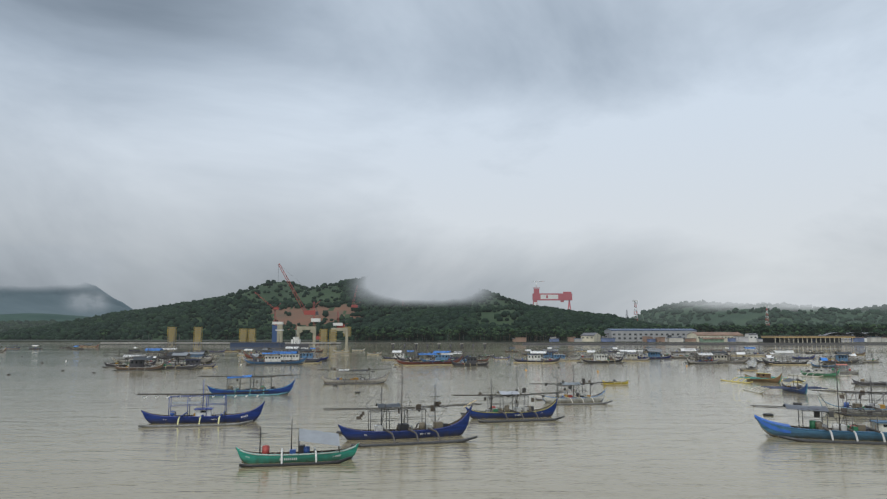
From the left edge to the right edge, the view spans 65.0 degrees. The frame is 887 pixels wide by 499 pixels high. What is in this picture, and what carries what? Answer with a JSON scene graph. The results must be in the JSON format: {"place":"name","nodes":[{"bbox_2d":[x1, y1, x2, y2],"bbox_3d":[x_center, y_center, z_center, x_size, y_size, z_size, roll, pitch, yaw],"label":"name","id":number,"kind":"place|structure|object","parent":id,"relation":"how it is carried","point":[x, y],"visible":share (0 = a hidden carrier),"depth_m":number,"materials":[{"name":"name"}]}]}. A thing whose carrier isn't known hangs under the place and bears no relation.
{"place":"outdoors","nodes":[
{"label":"outdoors","id":0,"kind":"place"},
{"bbox_2d":[0,319,70,331],"bbox_3d":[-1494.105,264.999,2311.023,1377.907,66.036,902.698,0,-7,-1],"label":"hill","id":1,"kind":"structure","parent":0,"point":[9,325],"depth_m":2072.06,"materials":[{"name":"green plant"}]},
{"bbox_2d":[0,313,87,321],"bbox_3d":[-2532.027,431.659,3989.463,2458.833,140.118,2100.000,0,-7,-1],"label":"hill","id":2,"kind":"structure","parent":0,"point":[23,317],"depth_m":3722.91,"materials":[{"name":"green plant"}]},
{"bbox_2d":[0,244,109,293],"bbox_3d":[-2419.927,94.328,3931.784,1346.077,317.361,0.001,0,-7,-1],"label":"cloud","id":3,"kind":"structure","parent":0,"point":[36,266],"depth_m":3934.71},
{"bbox_2d":[0,285,132,316],"bbox_3d":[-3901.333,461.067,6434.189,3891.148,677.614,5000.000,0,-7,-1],"label":"mountain","id":4,"kind":"structure","parent":0,"point":[44,301],"depth_m":5857.90,"materials":[{"name":"grey"}]},
{"bbox_2d":[74,295,101,306],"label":"cloud","id":5,"kind":"structure","parent":0,"point":[82,300],"depth_m":3863.72,"materials":[{"name":"grey"}]},
{"bbox_2d":[0,277,560,339],"bbox_3d":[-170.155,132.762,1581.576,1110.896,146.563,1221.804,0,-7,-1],"label":"hill","id":6,"kind":"structure","parent":0,"point":[236,311],"depth_m":1081.27,"materials":[{"name":"green plant"}]},
{"bbox_2d":[532,281,571,309],"bbox_3d":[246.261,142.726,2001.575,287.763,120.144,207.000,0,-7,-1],"label":"gantry crane","id":7,"kind":"object","parent":6,"relation":"on","point":[537,295],"visible":0.62,"depth_m":2098.26,"materials":[{"name":"red metal"}]},
{"bbox_2d":[0,340,567,341],"bbox_3d":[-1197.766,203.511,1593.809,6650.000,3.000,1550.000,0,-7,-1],"label":"shore strip","id":8,"kind":"object","parent":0,"point":[256,341],"depth_m":843.04,"materials":[{"name":"grey concrete"}]},
{"bbox_2d":[99,322,886,340],"bbox_3d":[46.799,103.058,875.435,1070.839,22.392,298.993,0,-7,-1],"label":"shore trees","id":9,"kind":"object","parent":8,"relation":"on","point":[553,331],"visible":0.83,"depth_m":850.51,"materials":[{"name":"green plant"}]},
{"bbox_2d":[358,261,486,302],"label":"cloud","id":10,"kind":"structure","parent":0,"point":[427,282],"depth_m":965.60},
{"bbox_2d":[0,342,886,498],"bbox_3d":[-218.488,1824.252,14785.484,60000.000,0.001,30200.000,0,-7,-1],"label":"water","id":11,"kind":"structure","parent":0,"point":[73,430],"depth_m":64.99,"materials":[{"name":"grey liquid"}]},
{"bbox_2d":[70,346,83,349],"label":"boat","id":12,"kind":"object","parent":11,"relation":"on","point":[76,348],"visible":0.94,"depth_m":417.98,"materials":[{"name":"grey wood"}]},
{"bbox_2d":[79,343,98,346],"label":"boat","id":13,"kind":"object","parent":11,"relation":"on","point":[89,346],"visible":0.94,"depth_m":512.03,"materials":[{"name":"beige wood"}]},
{"bbox_2d":[102,341,156,366],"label":"boat","id":14,"kind":"object","parent":11,"relation":"on","point":[119,364],"visible":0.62,"depth_m":191.70,"materials":[{"name":"grey wood"}]},
{"bbox_2d":[113,339,167,370],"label":"boat","id":15,"kind":"object","parent":11,"relation":"on","point":[136,362],"visible":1,"depth_m":174.93,"materials":[{"name":"grey wood"}]},
{"bbox_2d":[110,340,184,363],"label":"boat","id":16,"kind":"object","parent":11,"relation":"on","point":[121,361],"visible":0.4,"depth_m":218.05,"materials":[{"name":"grey wood"}]},
{"bbox_2d":[128,348,180,359],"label":"boat","id":17,"kind":"object","parent":11,"relation":"on","point":[154,350],"visible":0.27,"depth_m":252.61,"materials":[{"name":"grey wood"}]},
{"bbox_2d":[145,337,183,356],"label":"boat","id":18,"kind":"object","parent":11,"relation":"on","point":[168,348],"visible":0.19,"depth_m":274.91,"materials":[{"name":"grey wood"}]},
{"bbox_2d":[128,338,203,364],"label":"boat","id":19,"kind":"object","parent":11,"relation":"on","point":[159,363],"visible":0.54,"depth_m":201.66,"materials":[{"name":"grey wood"}]},
{"bbox_2d":[139,341,202,369],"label":"boat","id":20,"kind":"object","parent":11,"relation":"on","point":[177,366],"visible":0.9,"depth_m":180.98,"materials":[{"name":"grey wood"}]},
{"bbox_2d":[156,337,215,362],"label":"boat","id":21,"kind":"object","parent":11,"relation":"on","point":[208,360],"visible":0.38,"depth_m":218.85,"materials":[{"name":"grey wood"}]},
{"bbox_2d":[161,334,221,367],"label":"boat","id":22,"kind":"object","parent":11,"relation":"on","point":[197,361],"visible":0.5,"depth_m":187.97,"materials":[{"name":"grey wood"}]},
{"bbox_2d":[171,341,218,359],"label":"boat","id":23,"kind":"object","parent":11,"relation":"on","point":[193,357],"visible":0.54,"depth_m":253.06,"materials":[{"name":"grey wood"}]},
{"bbox_2d":[136,385,302,426],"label":"boat","id":24,"kind":"object","parent":11,"relation":"on","point":[202,415],"visible":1,"depth_m":69.86,"materials":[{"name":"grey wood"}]},
{"bbox_2d":[225,345,241,351],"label":"boat","id":25,"kind":"object","parent":11,"relation":"on","point":[233,350],"visible":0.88,"depth_m":370.89,"materials":[{"name":"beige wood"}]},
{"bbox_2d":[239,349,259,354],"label":"boat","id":26,"kind":"object","parent":11,"relation":"on","point":[248,353],"visible":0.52,"depth_m":301.65,"materials":[{"name":"white wood"}]},
{"bbox_2d":[242,353,262,360],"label":"boat","id":27,"kind":"object","parent":11,"relation":"on","point":[256,355],"visible":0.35,"depth_m":235.12,"materials":[{"name":"grey wood"}]},
{"bbox_2d":[239,339,275,358],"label":"boat","id":28,"kind":"object","parent":11,"relation":"on","point":[247,356],"visible":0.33,"depth_m":255.57,"materials":[{"name":"grey wood"}]},
{"bbox_2d":[198,358,323,395],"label":"boat","id":29,"kind":"object","parent":11,"relation":"on","point":[273,390],"visible":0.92,"depth_m":103.31,"materials":[{"name":"grey wood"}]},
{"bbox_2d":[244,339,306,364],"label":"boat","id":30,"kind":"object","parent":11,"relation":"on","point":[272,360],"visible":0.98,"depth_m":206.98,"materials":[{"name":"blue wood"}]},
{"bbox_2d":[247,339,322,362],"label":"boat","id":31,"kind":"object","parent":11,"relation":"on","point":[293,355],"visible":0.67,"depth_m":218.54,"materials":[{"name":"blue wood"}]},
{"bbox_2d":[275,334,314,355],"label":"boat","id":32,"kind":"object","parent":11,"relation":"on","point":[287,348],"visible":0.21,"depth_m":280.66,"materials":[{"name":"white wood"}]},
{"bbox_2d":[276,337,328,360],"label":"boat","id":33,"kind":"object","parent":11,"relation":"on","point":[310,356],"visible":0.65,"depth_m":238.49,"materials":[{"name":"blue wood"}]},
{"bbox_2d":[100,263,509,348],"bbox_3d":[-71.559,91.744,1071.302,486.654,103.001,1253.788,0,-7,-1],"label":"bridge works","id":34,"kind":"structure","parent":11,"relation":"on","point":[277,331],"depth_m":631.17,"materials":[{"name":"grey metal"}]},
{"bbox_2d":[236,419,393,467],"bbox_3d":[-8.698,13.547,49.079,11.411,3.187,3.242,2,-7,-13],"label":"boat","id":35,"kind":"object","parent":11,"relation":"on","point":[305,455],"visible":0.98,"depth_m":48.35,"materials":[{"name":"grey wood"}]},
{"bbox_2d":[317,361,391,384],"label":"boat","id":36,"kind":"object","parent":11,"relation":"on","point":[360,380],"visible":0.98,"depth_m":126.81,"materials":[{"name":"grey wood"}]},
{"bbox_2d":[367,351,381,354],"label":"boat","id":37,"kind":"object","parent":11,"relation":"on","point":[374,353],"visible":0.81,"depth_m":313.68,"materials":[{"name":"beige wood"}]},
{"bbox_2d":[379,338,422,359],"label":"boat","id":38,"kind":"object","parent":11,"relation":"on","point":[398,353],"visible":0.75,"depth_m":246.70,"materials":[{"name":"white wood"}]},
{"bbox_2d":[6,355,801,415],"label":"mooring buoys","id":39,"kind":"object","parent":11,"relation":"on","point":[767,414],"visible":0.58,"depth_m":105.58,"materials":[{"name":"white"}]},
{"bbox_2d":[395,350,434,361],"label":"boat","id":40,"kind":"object","parent":11,"relation":"on","point":[403,359],"visible":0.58,"depth_m":232.24,"materials":[{"name":"grey wood"}]},
{"bbox_2d":[325,364,507,446],"bbox_3d":[-1.678,13.271,60.685,17.373,6.563,8.075,2,-7,-17],"label":"boat","id":41,"kind":"object","parent":11,"relation":"on","point":[438,429],"visible":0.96,"depth_m":59.50,"materials":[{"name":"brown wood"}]},
{"bbox_2d":[394,344,462,365],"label":"boat","id":42,"kind":"object","parent":11,"relation":"on","point":[430,362],"visible":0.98,"depth_m":204.87,"materials":[{"name":"grey wood"}]},
{"bbox_2d":[419,343,471,362],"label":"boat","id":43,"kind":"object","parent":11,"relation":"on","point":[441,357],"visible":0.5,"depth_m":219.84,"materials":[{"name":"blue wood"}]},
{"bbox_2d":[450,351,467,358],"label":"boat","id":44,"kind":"object","parent":11,"relation":"on","point":[456,356],"visible":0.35,"depth_m":254.70,"materials":[{"name":"grey wood"}]},
{"bbox_2d":[450,334,488,365],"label":"boat","id":45,"kind":"object","parent":11,"relation":"on","point":[471,361],"visible":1,"depth_m":198.16,"materials":[{"name":"grey wood"}]},
{"bbox_2d":[472,348,488,361],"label":"boat","id":46,"kind":"object","parent":11,"relation":"on","point":[485,360],"visible":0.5,"depth_m":232.86,"materials":[{"name":"grey wood"}]},
{"bbox_2d":[493,356,509,358],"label":"boat","id":47,"kind":"object","parent":11,"relation":"on","point":[498,357],"visible":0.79,"depth_m":255.10,"materials":[{"name":"grey wood"}]},
{"bbox_2d":[455,368,583,422],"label":"boat","id":48,"kind":"object","parent":11,"relation":"on","point":[493,411],"visible":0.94,"depth_m":74.11,"materials":[{"name":"grey wood"}]},
{"bbox_2d":[513,345,560,362],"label":"boat","id":49,"kind":"object","parent":11,"relation":"on","point":[532,358],"visible":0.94,"depth_m":220.07,"materials":[{"name":"white wood"}]},
{"bbox_2d":[525,344,565,358],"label":"boat","id":50,"kind":"object","parent":11,"relation":"on","point":[548,355],"visible":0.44,"depth_m":254.97,"materials":[{"name":"grey wood"}]},
{"bbox_2d":[541,343,581,360],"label":"boat","id":51,"kind":"object","parent":11,"relation":"on","point":[556,356],"visible":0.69,"depth_m":236.35,"materials":[{"name":"grey wood"}]},
{"bbox_2d":[530,365,621,404],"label":"outrigger boat","id":52,"kind":"object","parent":11,"relation":"on","point":[583,398],"visible":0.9,"depth_m":91.51,"materials":[{"name":"grey wood"}]},
{"bbox_2d":[569,355,593,358],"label":"boat","id":53,"kind":"object","parent":11,"relation":"on","point":[582,357],"visible":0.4,"depth_m":255.33,"materials":[{"name":"grey wood"}]},
{"bbox_2d":[579,350,595,356],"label":"boat","id":54,"kind":"object","parent":11,"relation":"on","point":[590,351],"visible":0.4,"depth_m":282.39,"materials":[{"name":"white wood"}]},
{"bbox_2d":[577,343,626,363],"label":"boat","id":55,"kind":"object","parent":11,"relation":"on","point":[601,358],"visible":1,"depth_m":220.09,"materials":[{"name":"white wood"}]},
{"bbox_2d":[601,379,628,385],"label":"boat","id":56,"kind":"object","parent":11,"relation":"on","point":[618,383],"visible":0.71,"depth_m":122.56,"materials":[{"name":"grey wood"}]},
{"bbox_2d":[610,334,649,360],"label":"boat","id":57,"kind":"object","parent":11,"relation":"on","point":[632,357],"visible":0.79,"depth_m":236.69,"materials":[{"name":"white wood"}]},
{"bbox_2d":[637,341,673,358],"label":"boat","id":58,"kind":"object","parent":11,"relation":"on","point":[653,353],"visible":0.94,"depth_m":255.75,"materials":[{"name":"blue wood"}]},
{"bbox_2d":[669,345,707,357],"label":"boat","id":59,"kind":"object","parent":11,"relation":"on","point":[685,355],"visible":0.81,"depth_m":264.24,"materials":[{"name":"white wood"}]},
{"bbox_2d":[512,329,886,344],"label":"waterfront buildings","id":60,"kind":"structure","parent":11,"relation":"on","point":[656,335],"depth_m":681.95,"materials":[{"name":"grey"}]},
{"bbox_2d":[684,341,721,363],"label":"boat","id":61,"kind":"object","parent":11,"relation":"on","point":[700,361],"visible":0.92,"depth_m":215.08,"materials":[{"name":"grey wood"}]},
{"bbox_2d":[689,338,734,360],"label":"boat","id":62,"kind":"object","parent":11,"relation":"on","point":[692,358],"visible":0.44,"depth_m":237.58,"materials":[{"name":"grey wood"}]},
{"bbox_2d":[697,344,752,362],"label":"boat","id":63,"kind":"object","parent":11,"relation":"on","point":[723,358],"visible":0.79,"depth_m":220.85,"materials":[{"name":"grey wood"}]},
{"bbox_2d":[731,352,750,358],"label":"boat","id":64,"kind":"object","parent":11,"relation":"on","point":[742,357],"visible":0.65,"depth_m":255.82,"materials":[{"name":"grey wood"}]},
{"bbox_2d":[722,342,768,355],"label":"boat","id":65,"kind":"object","parent":11,"relation":"on","point":[748,354],"visible":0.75,"depth_m":293.03,"materials":[{"name":"grey wood"}]},
{"bbox_2d":[737,365,758,370],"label":"boat","id":66,"kind":"object","parent":11,"relation":"on","point":[751,368],"visible":0.96,"depth_m":173.48,"materials":[{"name":"beige wood"}]},
{"bbox_2d":[721,361,804,382],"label":"boat","id":67,"kind":"object","parent":11,"relation":"on","point":[764,377],"visible":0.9,"depth_m":130.21,"materials":[{"name":"brown wood"}]},
{"bbox_2d":[756,351,780,362],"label":"boat","id":68,"kind":"object","parent":11,"relation":"on","point":[760,361],"visible":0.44,"depth_m":221.54,"materials":[{"name":"grey wood"}]},
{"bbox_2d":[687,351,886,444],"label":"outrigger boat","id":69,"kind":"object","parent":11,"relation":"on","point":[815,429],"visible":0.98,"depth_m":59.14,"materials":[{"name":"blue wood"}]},
{"bbox_2d":[761,341,812,364],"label":"boat","id":70,"kind":"object","parent":11,"relation":"on","point":[787,362],"visible":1,"depth_m":207.10,"materials":[{"name":"white wood"}]},
{"bbox_2d":[743,375,846,394],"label":"boat","id":71,"kind":"object","parent":11,"relation":"on","point":[794,389],"visible":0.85,"depth_m":106.39,"materials":[{"name":"wood"}]},
{"bbox_2d":[789,349,815,358],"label":"boat","id":72,"kind":"object","parent":11,"relation":"on","point":[811,357],"visible":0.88,"depth_m":256.61,"materials":[{"name":"grey wood"}]},
{"bbox_2d":[805,351,823,353],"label":"boat","id":73,"kind":"object","parent":11,"relation":"on","point":[815,352],"visible":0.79,"depth_m":329.15,"materials":[{"name":"grey wood"}]},
{"bbox_2d":[788,361,849,376],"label":"boat","id":74,"kind":"object","parent":11,"relation":"on","point":[819,372],"visible":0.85,"depth_m":149.13,"materials":[{"name":"green wood"}]},
{"bbox_2d":[811,355,834,367],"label":"boat","id":75,"kind":"object","parent":11,"relation":"on","point":[825,364],"visible":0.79,"depth_m":190.16,"materials":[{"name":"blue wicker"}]},
{"bbox_2d":[820,358,859,373],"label":"boat","id":76,"kind":"object","parent":11,"relation":"on","point":[849,371],"visible":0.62,"depth_m":159.31,"materials":[{"name":"grey wood"}]},
{"bbox_2d":[794,376,886,416],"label":"outrigger boat","id":77,"kind":"object","parent":11,"relation":"on","point":[872,406],"visible":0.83,"depth_m":77.64,"materials":[{"name":"grey wood"}]},
{"bbox_2d":[818,340,863,363],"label":"boat","id":78,"kind":"object","parent":11,"relation":"on","point":[845,360],"visible":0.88,"depth_m":215.60,"materials":[{"name":"grey wood"}]},
{"bbox_2d":[847,353,866,360],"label":"boat","id":79,"kind":"object","parent":11,"relation":"on","point":[854,354],"visible":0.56,"depth_m":237.85,"materials":[{"name":"grey wood"}]},
{"bbox_2d":[851,379,886,386],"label":"boat","id":80,"kind":"object","parent":11,"relation":"on","point":[861,382],"visible":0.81,"depth_m":121.62,"materials":[{"name":"grey wood"}]},
{"bbox_2d":[858,352,882,362],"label":"boat","id":81,"kind":"object","parent":11,"relation":"on","point":[871,361],"visible":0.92,"depth_m":221.30,"materials":[{"name":"grey wood"}]},
{"bbox_2d":[0,0,886,317],"label":"sky","id":82,"kind":"structure","parent":0,"point":[610,154],"materials":[{"name":"grey"}]},
{"bbox_2d":[339,304,657,341],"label":"hill","id":83,"kind":"structure","parent":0,"point":[511,316],"depth_m":922.40,"materials":[{"name":"green plant"}]},
{"bbox_2d":[630,299,886,326],"bbox_3d":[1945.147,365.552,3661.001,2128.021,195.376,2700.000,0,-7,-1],"label":"hills","id":84,"kind":"structure","parent":0,"point":[684,313],"depth_m":2922.71,"materials":[{"name":"green plant"}]},
{"bbox_2d":[698,291,858,307],"bbox_3d":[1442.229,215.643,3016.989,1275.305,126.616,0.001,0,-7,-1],"label":"cloud","id":85,"kind":"structure","parent":84,"relation":"on","point":[757,298],"depth_m":3016.90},
{"bbox_2d":[648,323,877,338],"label":"trees","id":86,"kind":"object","parent":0,"point":[787,333],"depth_m":894.96,"materials":[{"name":"green plant"}]},
{"bbox_2d":[626,300,769,324],"bbox_3d":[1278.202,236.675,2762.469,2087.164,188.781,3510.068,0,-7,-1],"label":"radio masts","id":87,"kind":"object","parent":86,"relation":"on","point":[635,301],"visible":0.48,"depth_m":1099.69,"materials":[{"name":"grey"}]}
]}

